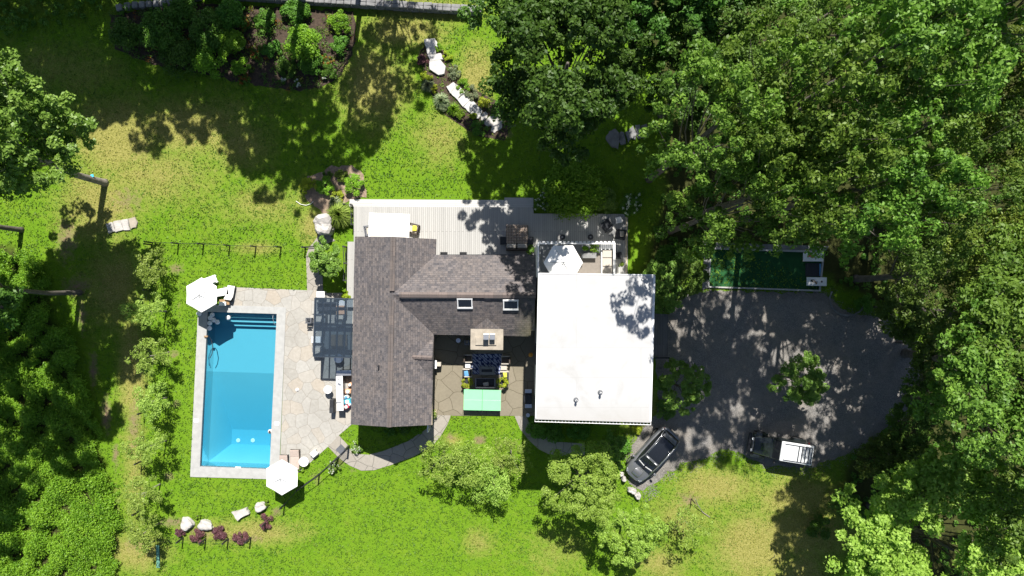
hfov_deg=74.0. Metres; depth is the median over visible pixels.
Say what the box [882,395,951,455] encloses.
understory tree
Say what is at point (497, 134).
step bed soil
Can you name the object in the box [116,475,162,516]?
fruit tree
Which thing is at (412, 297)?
shingled house
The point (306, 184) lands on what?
shrub
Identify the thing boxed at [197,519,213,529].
boulder
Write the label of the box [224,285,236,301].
sun lounger
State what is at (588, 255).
table
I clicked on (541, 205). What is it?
shrub
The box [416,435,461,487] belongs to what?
weeping tree
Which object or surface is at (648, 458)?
parked suv
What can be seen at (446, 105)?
garden plant
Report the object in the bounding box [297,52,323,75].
shrub
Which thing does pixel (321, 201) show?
bed soil
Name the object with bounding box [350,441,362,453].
shrub
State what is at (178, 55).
shrub
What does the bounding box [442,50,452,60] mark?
garden plant
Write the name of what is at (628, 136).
stepping stone
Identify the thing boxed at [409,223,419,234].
deck chair
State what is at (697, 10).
maple tree
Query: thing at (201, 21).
shrub
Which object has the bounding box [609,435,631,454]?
shrub
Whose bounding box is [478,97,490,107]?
garden plant
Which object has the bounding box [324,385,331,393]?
round table
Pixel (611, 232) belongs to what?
round table
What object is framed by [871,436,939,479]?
understory tree
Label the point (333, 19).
shrub
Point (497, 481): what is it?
weeping tree
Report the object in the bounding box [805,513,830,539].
shrub
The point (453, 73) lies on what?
garden plant
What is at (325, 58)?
flowering plant
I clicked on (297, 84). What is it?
flowering plant
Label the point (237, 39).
shrub
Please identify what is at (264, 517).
shrub
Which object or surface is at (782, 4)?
oak tree
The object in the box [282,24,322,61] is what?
shrub
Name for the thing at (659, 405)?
shrub
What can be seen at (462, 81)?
garden plant
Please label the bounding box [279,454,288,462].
sun lounger
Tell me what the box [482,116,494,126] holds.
step slab
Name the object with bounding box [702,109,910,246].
oak tree
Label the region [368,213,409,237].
parasol
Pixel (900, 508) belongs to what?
maple tree
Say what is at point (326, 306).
sofa
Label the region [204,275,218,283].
sun lounger
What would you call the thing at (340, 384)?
outdoor bar
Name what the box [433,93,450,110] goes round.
ornamental grass
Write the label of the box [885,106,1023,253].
locust tree
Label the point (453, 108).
ornamental grass
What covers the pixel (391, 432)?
shrub
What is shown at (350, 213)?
metal fence
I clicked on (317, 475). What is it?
metal fence
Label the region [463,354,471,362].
armchair
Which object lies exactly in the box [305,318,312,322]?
patio chair
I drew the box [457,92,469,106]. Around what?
step slab
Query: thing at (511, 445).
weeping tree
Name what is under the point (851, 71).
oak tree
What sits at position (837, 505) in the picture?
shrub
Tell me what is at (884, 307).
understory tree
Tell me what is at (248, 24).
flowering plant
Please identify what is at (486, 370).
fire table
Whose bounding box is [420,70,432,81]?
garden plant
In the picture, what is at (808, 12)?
oak tree
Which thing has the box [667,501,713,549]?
sapling
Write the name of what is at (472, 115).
garden plant
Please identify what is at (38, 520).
undergrowth
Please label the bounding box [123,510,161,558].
fruit tree
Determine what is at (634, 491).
boulder
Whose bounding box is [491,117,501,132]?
step slab
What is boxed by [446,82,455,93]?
step slab
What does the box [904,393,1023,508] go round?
oak tree
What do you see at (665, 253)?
shrub
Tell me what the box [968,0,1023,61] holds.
maple tree
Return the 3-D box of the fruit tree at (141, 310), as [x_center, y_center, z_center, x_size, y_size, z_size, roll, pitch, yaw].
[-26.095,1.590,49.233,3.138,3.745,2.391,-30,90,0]
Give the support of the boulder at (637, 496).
on the ground at (642, 250)
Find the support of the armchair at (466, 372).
on the courtyard paving
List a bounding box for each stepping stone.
[106,222,114,233]
[113,220,123,232]
[120,219,130,230]
[129,217,137,228]
[606,129,620,148]
[619,132,625,144]
[625,131,630,141]
[629,126,636,139]
[635,125,640,138]
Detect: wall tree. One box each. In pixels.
[642,259,683,313]
[654,357,711,416]
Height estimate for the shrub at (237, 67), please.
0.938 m
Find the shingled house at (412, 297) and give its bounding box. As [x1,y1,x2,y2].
[351,237,536,432]
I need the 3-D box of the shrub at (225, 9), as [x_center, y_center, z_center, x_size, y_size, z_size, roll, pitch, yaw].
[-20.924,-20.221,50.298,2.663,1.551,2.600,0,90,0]
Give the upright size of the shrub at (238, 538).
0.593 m
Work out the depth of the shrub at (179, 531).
50.66 m
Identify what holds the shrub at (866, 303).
on the ground at (642, 250)
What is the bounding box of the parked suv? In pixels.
[626,426,679,481]
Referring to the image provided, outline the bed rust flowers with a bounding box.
[117,5,357,93]
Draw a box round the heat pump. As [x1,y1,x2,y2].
[433,360,441,368]
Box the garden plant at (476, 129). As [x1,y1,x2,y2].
[470,120,488,135]
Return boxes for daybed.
[506,225,527,250]
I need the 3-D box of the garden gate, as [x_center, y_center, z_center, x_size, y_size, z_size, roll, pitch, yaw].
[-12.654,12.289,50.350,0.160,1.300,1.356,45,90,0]
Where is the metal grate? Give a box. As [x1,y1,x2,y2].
[336,444,344,454]
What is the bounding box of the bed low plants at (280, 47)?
[125,5,351,84]
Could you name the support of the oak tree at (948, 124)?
on the ground at (642, 250)
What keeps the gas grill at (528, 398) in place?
on the courtyard paving
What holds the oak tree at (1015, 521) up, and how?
on the ground at (642, 250)
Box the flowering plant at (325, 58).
[322,53,334,63]
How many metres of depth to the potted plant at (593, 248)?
44.27 m
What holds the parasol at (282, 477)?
on the pool patio
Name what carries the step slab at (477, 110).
on the step bed soil at (497, 134)
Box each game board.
[803,253,822,261]
[806,277,826,285]
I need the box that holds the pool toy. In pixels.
[344,398,350,404]
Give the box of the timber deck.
[347,198,627,306]
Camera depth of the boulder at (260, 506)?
50.56 m
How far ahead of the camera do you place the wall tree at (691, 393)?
47.18 m
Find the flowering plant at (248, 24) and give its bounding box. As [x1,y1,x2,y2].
[239,20,251,31]
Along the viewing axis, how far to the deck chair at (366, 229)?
50.09 m
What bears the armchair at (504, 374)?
on the courtyard paving
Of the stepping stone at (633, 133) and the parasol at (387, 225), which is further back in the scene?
the stepping stone at (633, 133)
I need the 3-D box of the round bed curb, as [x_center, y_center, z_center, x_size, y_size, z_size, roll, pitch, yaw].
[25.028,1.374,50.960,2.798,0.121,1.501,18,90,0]
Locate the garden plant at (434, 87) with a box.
[430,84,437,93]
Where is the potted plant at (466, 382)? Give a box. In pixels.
[461,377,473,388]
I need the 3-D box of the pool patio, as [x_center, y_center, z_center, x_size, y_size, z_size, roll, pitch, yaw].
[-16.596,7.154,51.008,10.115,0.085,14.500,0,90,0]
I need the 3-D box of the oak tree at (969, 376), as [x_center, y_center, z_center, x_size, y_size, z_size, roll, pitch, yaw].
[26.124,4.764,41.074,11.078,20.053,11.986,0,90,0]
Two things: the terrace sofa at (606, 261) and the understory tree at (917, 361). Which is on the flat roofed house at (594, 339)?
the terrace sofa at (606, 261)
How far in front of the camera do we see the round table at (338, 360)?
50.40 m
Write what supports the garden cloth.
on the ground at (642, 250)
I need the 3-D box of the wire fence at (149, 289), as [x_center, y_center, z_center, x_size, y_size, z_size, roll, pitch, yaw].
[-27.475,7.716,50.450,0.308,1.100,22.050,3,90,0]
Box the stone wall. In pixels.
[115,0,478,15]
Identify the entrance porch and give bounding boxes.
[653,314,669,358]
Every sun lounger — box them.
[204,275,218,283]
[217,287,227,296]
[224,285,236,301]
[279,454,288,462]
[290,449,299,469]
[311,337,323,342]
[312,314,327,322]
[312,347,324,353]
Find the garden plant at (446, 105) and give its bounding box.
[438,103,449,111]
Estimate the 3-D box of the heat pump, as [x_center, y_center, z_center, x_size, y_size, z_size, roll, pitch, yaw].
[-5.565,5.665,50.575,0.600,0.770,0.630,0,90,0]
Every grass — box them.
[326,200,353,228]
[329,195,340,207]
[420,80,434,91]
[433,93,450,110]
[447,103,458,115]
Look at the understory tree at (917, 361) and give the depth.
46.63 m
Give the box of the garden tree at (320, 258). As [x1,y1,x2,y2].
[308,235,341,277]
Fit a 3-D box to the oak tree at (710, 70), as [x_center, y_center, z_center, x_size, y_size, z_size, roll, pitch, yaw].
[10.397,-8.237,39.790,7.940,22.676,7.411,3,90,0]
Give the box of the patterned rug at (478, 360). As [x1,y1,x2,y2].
[470,354,502,373]
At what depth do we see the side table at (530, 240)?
50.18 m
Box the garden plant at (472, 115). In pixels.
[469,113,476,118]
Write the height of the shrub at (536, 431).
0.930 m
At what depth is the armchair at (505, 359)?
50.51 m
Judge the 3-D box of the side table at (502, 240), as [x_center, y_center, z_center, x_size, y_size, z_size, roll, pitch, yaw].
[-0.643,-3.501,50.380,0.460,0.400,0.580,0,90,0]
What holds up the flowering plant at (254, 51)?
on the bed soil at (281, 35)
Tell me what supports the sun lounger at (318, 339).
on the pool patio
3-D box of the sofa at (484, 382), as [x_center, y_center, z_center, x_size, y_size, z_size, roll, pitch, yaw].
[-1.984,7.076,50.580,1.500,0.840,0.680,0,90,0]
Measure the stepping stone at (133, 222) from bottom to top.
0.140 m
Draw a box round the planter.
[432,409,437,418]
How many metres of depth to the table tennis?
50.24 m
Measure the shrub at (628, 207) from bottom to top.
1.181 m
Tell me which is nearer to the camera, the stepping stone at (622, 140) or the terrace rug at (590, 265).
the terrace rug at (590, 265)
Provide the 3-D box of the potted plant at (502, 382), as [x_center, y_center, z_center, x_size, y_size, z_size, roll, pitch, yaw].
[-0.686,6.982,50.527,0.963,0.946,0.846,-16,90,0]
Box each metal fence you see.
[298,461,332,490]
[342,203,353,225]
[342,246,347,280]
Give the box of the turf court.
[702,242,828,291]
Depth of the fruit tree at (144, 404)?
48.40 m
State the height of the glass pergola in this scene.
2.720 m
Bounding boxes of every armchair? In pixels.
[335,315,343,323]
[336,306,346,314]
[462,368,471,376]
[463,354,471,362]
[500,371,508,379]
[501,355,509,363]
[599,218,613,232]
[615,228,626,239]
[615,252,621,258]
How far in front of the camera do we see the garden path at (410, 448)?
50.96 m
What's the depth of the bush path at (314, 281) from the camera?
50.97 m
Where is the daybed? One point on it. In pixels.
(516, 237)
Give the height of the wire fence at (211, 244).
1.100 m
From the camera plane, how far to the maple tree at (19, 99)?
39.33 m
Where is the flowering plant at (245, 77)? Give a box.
[238,73,251,85]
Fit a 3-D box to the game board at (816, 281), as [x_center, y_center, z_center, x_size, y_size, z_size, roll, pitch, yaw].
[22.769,-0.481,50.788,1.407,0.344,0.640,1,90,0]
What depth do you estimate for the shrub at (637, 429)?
50.65 m
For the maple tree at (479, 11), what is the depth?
37.16 m
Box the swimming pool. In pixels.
[190,305,285,478]
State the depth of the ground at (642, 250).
51.00 m
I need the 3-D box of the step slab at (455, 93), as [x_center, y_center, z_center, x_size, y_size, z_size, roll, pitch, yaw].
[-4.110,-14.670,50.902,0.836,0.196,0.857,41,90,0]
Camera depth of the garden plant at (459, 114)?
50.64 m
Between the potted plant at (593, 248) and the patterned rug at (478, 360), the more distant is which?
the patterned rug at (478, 360)
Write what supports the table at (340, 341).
on the pool patio
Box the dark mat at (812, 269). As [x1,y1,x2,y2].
[805,263,820,275]
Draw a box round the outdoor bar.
[336,369,351,410]
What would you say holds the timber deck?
on the ground at (642, 250)
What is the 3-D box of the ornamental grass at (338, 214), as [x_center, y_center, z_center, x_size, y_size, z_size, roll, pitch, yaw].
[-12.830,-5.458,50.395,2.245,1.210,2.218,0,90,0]
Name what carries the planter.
on the garden path at (410, 448)
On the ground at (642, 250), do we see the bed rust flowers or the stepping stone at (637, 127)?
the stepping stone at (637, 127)
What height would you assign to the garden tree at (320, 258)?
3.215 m
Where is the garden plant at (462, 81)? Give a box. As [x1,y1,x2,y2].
[456,78,469,93]
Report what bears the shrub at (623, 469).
on the ground at (642, 250)
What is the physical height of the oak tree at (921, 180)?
22.767 m
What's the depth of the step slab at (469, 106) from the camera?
50.84 m
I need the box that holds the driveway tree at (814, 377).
[766,350,829,405]
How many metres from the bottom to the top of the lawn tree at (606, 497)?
6.689 m
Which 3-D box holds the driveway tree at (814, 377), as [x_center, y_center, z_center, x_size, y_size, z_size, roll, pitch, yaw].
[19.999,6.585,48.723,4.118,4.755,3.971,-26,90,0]
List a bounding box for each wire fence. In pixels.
[129,243,151,542]
[144,241,281,247]
[152,486,300,544]
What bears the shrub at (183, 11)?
on the bed soil at (281, 35)
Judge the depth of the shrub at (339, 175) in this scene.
50.61 m
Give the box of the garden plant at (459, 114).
[454,109,464,119]
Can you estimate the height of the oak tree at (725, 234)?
21.218 m
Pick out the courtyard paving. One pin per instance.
(448, 389)
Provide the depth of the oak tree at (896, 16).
29.31 m
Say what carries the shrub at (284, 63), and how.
on the bed soil at (281, 35)
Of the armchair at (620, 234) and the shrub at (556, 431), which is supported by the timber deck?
the armchair at (620, 234)
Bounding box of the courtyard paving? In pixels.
[432,328,535,415]
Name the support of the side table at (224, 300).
on the pool patio
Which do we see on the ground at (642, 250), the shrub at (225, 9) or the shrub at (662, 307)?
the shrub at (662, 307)
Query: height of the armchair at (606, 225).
0.840 m
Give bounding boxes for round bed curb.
[829,291,862,315]
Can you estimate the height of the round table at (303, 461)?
0.500 m
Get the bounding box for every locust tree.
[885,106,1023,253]
[895,24,1023,168]
[909,194,1023,344]
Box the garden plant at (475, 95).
[464,84,478,100]
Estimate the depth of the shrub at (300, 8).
50.16 m
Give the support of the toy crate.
on the pool patio
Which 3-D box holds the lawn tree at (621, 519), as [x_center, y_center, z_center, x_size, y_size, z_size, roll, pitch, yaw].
[8.208,16.822,48.135,4.666,5.931,3.882,-41,90,0]
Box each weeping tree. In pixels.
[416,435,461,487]
[447,440,495,488]
[470,464,512,507]
[490,437,532,480]
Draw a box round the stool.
[310,449,318,457]
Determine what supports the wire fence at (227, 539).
on the ground at (642, 250)
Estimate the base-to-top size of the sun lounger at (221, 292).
0.635 m
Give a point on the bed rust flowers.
(245, 38)
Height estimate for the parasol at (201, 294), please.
2.680 m
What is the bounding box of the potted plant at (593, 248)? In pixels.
[588,244,598,252]
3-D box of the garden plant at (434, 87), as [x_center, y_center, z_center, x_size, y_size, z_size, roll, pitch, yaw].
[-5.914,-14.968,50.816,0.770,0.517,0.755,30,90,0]
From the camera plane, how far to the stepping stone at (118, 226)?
50.86 m
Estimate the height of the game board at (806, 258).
0.344 m
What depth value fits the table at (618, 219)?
50.13 m
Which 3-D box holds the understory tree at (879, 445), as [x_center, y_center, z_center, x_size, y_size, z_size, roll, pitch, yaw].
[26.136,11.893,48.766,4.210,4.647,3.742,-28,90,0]
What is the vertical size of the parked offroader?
1.974 m
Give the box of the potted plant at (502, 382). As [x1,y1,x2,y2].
[496,376,508,387]
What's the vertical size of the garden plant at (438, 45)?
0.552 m
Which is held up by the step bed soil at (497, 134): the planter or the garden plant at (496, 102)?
the garden plant at (496, 102)
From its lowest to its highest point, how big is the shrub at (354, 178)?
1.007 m
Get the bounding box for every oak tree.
[636,33,827,197]
[655,135,824,271]
[666,0,839,121]
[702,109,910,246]
[704,0,960,178]
[738,96,990,265]
[754,0,911,102]
[787,108,1023,283]
[798,0,1021,138]
[819,0,1023,94]
[824,35,1023,197]
[853,216,1012,341]
[900,272,1023,488]
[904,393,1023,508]
[922,219,1023,415]
[981,443,1023,573]
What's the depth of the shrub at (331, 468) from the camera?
50.51 m
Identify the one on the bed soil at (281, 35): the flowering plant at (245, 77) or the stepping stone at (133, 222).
the flowering plant at (245, 77)
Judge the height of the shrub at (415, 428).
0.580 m
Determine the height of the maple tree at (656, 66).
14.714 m
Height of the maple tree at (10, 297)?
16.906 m
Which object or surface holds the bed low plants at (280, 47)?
on the bed soil at (281, 35)
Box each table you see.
[219,299,228,304]
[299,457,308,466]
[316,291,326,296]
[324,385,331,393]
[331,335,347,348]
[334,354,342,362]
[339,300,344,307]
[479,366,494,374]
[500,237,505,244]
[501,365,506,369]
[527,237,533,244]
[581,253,595,257]
[607,228,614,236]
[615,216,621,223]
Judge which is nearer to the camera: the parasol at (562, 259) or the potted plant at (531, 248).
the parasol at (562, 259)
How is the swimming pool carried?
in the ground at (642, 250)
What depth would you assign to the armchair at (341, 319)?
50.51 m
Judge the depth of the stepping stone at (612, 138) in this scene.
50.84 m
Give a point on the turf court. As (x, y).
(788, 260)
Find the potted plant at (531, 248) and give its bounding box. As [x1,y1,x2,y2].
[526,245,534,253]
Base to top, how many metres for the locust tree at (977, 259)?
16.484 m
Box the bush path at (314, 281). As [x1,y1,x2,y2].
[306,234,334,289]
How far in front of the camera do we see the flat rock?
50.70 m
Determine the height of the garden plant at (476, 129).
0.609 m
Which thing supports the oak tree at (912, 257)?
on the ground at (642, 250)
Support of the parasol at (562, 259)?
on the terrace rug at (590, 265)
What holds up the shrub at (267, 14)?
on the bed soil at (281, 35)
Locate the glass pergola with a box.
[313,297,352,357]
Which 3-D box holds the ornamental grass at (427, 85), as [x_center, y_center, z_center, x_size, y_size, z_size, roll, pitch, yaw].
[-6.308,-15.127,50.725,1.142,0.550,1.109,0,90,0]
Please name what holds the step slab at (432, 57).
on the step bed soil at (497, 134)
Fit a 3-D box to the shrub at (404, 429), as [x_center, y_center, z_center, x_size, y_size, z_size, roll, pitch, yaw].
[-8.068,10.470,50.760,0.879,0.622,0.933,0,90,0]
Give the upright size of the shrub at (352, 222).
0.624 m
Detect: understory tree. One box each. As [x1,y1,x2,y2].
[667,247,710,298]
[853,431,909,478]
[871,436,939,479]
[873,280,928,340]
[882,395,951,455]
[890,312,956,376]
[899,352,967,420]
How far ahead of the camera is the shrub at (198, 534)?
50.61 m
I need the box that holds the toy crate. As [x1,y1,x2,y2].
[345,388,350,393]
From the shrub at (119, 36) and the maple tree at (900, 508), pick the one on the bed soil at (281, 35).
the shrub at (119, 36)
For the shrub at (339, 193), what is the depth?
50.67 m
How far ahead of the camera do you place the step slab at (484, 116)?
50.87 m
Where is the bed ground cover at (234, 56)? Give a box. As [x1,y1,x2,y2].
[107,0,353,91]
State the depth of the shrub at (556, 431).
50.46 m
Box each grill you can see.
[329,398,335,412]
[524,389,531,407]
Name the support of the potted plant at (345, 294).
on the pool patio
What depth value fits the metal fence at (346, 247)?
50.27 m
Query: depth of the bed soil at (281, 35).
50.97 m
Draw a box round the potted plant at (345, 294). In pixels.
[341,290,350,300]
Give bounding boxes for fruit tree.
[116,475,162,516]
[117,291,166,329]
[117,425,166,465]
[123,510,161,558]
[125,336,171,376]
[130,246,167,289]
[132,378,170,424]
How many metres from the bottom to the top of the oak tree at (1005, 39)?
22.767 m
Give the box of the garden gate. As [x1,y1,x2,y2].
[333,445,349,461]
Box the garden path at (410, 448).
[328,415,450,470]
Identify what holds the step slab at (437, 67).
on the step bed soil at (497, 134)
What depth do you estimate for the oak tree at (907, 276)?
40.24 m
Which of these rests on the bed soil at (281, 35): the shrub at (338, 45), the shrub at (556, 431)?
the shrub at (338, 45)
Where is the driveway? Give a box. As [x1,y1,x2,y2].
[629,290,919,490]
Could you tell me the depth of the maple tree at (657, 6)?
40.60 m
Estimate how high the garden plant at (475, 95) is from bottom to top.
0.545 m
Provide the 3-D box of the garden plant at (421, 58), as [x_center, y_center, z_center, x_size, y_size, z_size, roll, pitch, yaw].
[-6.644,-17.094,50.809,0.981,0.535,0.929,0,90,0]
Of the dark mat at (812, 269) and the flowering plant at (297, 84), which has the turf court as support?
the dark mat at (812, 269)
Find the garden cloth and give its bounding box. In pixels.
[156,545,159,567]
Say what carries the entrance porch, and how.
on the ground at (642, 250)
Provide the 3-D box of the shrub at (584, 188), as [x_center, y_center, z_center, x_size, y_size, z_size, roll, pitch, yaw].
[4.491,-7.284,49.994,5.190,2.172,4.807,0,90,0]
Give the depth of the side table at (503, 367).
50.55 m
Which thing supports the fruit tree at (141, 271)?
on the ground at (642, 250)
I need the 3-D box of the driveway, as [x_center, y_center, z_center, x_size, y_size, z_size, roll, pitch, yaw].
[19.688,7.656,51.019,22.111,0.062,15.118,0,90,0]
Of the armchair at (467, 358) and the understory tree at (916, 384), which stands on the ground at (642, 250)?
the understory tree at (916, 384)
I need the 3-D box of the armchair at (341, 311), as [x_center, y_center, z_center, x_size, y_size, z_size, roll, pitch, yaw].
[-12.702,1.659,50.580,0.700,0.840,0.700,0,90,0]
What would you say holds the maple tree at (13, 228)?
on the ground at (642, 250)
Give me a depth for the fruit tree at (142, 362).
48.20 m
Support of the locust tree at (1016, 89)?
on the ground at (642, 250)
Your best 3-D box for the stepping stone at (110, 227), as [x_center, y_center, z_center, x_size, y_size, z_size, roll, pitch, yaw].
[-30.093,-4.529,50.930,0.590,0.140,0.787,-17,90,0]
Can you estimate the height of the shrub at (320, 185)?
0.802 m
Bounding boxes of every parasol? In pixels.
[186,278,217,311]
[266,460,297,494]
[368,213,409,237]
[544,246,582,272]
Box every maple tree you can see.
[0,46,108,201]
[0,225,24,232]
[0,283,82,330]
[457,0,556,40]
[477,0,653,167]
[574,0,739,56]
[623,0,709,35]
[644,0,767,131]
[825,439,1023,575]
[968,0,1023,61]
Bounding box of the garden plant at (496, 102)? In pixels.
[492,100,507,116]
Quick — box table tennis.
[464,388,500,410]
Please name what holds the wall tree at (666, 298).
on the ground at (642, 250)
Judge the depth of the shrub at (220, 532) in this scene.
50.65 m
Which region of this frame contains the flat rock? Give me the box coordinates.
[231,507,249,520]
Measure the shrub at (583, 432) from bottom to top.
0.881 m
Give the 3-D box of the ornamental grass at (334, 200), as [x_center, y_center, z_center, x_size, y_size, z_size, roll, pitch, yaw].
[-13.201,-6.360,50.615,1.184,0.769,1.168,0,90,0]
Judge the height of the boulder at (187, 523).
0.653 m
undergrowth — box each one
[0,0,1023,575]
[0,247,125,575]
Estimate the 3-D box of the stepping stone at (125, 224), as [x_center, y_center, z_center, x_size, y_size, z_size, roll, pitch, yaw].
[-28.956,-4.715,50.930,0.547,0.140,0.938,-17,90,0]
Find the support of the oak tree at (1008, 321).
on the ground at (642, 250)
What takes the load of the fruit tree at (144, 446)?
on the ground at (642, 250)
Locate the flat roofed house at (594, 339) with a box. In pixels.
[534,241,654,424]
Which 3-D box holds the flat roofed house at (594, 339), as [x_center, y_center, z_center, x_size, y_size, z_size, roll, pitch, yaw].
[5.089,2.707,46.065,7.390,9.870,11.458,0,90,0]
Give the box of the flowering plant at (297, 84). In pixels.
[294,78,300,86]
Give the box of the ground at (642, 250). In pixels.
[0,0,1023,575]
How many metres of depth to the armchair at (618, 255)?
50.03 m
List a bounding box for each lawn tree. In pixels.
[540,440,621,528]
[591,429,626,470]
[594,502,670,568]
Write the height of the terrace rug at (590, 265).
0.028 m
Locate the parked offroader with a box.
[746,430,814,465]
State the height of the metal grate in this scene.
0.020 m
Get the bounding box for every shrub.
[107,16,142,51]
[134,7,184,54]
[158,36,199,80]
[163,0,198,30]
[174,527,185,536]
[188,6,223,51]
[189,528,204,543]
[191,44,227,78]
[212,0,246,30]
[212,526,226,539]
[215,28,245,56]
[230,57,251,75]
[232,531,248,544]
[252,8,275,33]
[259,513,273,529]
[261,39,282,58]
[276,55,296,76]
[279,0,311,25]
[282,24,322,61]
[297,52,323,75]
[299,177,317,194]
[315,176,334,195]
[319,63,337,78]
[322,171,332,177]
[327,9,350,34]
[328,461,340,473]
[329,35,350,56]
[330,190,343,201]
[334,169,347,182]
[344,173,364,196]
[346,212,353,224]
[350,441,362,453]
[384,427,394,435]
[398,426,409,433]
[411,426,421,434]
[525,416,548,439]
[533,189,552,212]
[538,160,608,221]
[546,422,564,443]
[566,420,590,439]
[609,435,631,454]
[616,463,625,473]
[618,193,642,217]
[631,425,642,434]
[654,242,685,272]
[654,301,665,313]
[656,399,675,420]
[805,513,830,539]
[826,490,860,520]
[853,293,875,312]
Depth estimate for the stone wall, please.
50.38 m
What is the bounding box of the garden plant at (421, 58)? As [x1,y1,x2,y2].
[417,54,429,64]
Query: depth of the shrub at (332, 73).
50.51 m
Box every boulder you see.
[181,517,194,530]
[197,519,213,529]
[255,501,267,512]
[313,213,334,235]
[631,487,636,494]
[634,492,640,499]
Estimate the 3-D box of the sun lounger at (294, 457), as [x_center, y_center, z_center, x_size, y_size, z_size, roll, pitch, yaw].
[-16.215,12.815,50.758,0.720,0.484,1.500,0,90,0]
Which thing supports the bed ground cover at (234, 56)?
on the bed soil at (281, 35)
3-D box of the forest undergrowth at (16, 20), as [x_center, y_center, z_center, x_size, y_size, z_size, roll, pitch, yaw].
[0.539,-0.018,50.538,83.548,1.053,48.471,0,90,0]
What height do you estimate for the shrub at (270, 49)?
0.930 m
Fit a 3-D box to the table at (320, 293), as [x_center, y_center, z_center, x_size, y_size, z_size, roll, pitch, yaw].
[-14.181,0.474,50.640,0.600,0.720,0.450,0,90,0]
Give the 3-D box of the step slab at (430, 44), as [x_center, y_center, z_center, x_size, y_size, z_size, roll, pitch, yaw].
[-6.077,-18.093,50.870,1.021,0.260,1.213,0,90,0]
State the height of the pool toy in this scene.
0.600 m
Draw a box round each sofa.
[317,302,336,310]
[475,378,494,387]
[600,249,612,273]
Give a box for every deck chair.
[363,225,368,235]
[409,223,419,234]
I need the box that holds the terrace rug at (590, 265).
[577,252,599,273]
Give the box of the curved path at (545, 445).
[515,416,584,455]
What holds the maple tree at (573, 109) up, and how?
on the ground at (642, 250)
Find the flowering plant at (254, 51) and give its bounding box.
[249,45,262,60]
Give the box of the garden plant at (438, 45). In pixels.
[435,42,442,51]
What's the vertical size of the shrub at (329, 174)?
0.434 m
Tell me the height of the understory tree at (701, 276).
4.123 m
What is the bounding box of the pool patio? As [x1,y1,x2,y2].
[224,287,352,472]
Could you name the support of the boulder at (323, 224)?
on the ground at (642, 250)
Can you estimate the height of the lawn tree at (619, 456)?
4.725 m
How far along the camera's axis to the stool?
50.55 m
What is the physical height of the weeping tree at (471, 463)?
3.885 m
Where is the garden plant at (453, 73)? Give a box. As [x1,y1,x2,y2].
[447,64,460,79]
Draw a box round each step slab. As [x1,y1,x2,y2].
[424,38,437,54]
[428,53,443,60]
[429,60,445,75]
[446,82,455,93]
[451,84,462,98]
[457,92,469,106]
[464,101,476,112]
[470,106,481,118]
[480,112,487,121]
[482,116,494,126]
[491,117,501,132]
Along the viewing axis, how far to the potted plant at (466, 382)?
50.19 m
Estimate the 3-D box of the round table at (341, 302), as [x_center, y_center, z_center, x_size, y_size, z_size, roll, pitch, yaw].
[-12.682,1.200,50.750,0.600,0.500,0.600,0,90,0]
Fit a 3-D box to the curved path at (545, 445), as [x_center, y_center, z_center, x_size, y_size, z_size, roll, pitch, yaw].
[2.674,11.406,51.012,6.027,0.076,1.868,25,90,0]
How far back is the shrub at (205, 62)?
49.92 m
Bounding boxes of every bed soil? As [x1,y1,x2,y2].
[110,3,355,91]
[304,165,366,213]
[420,46,510,140]

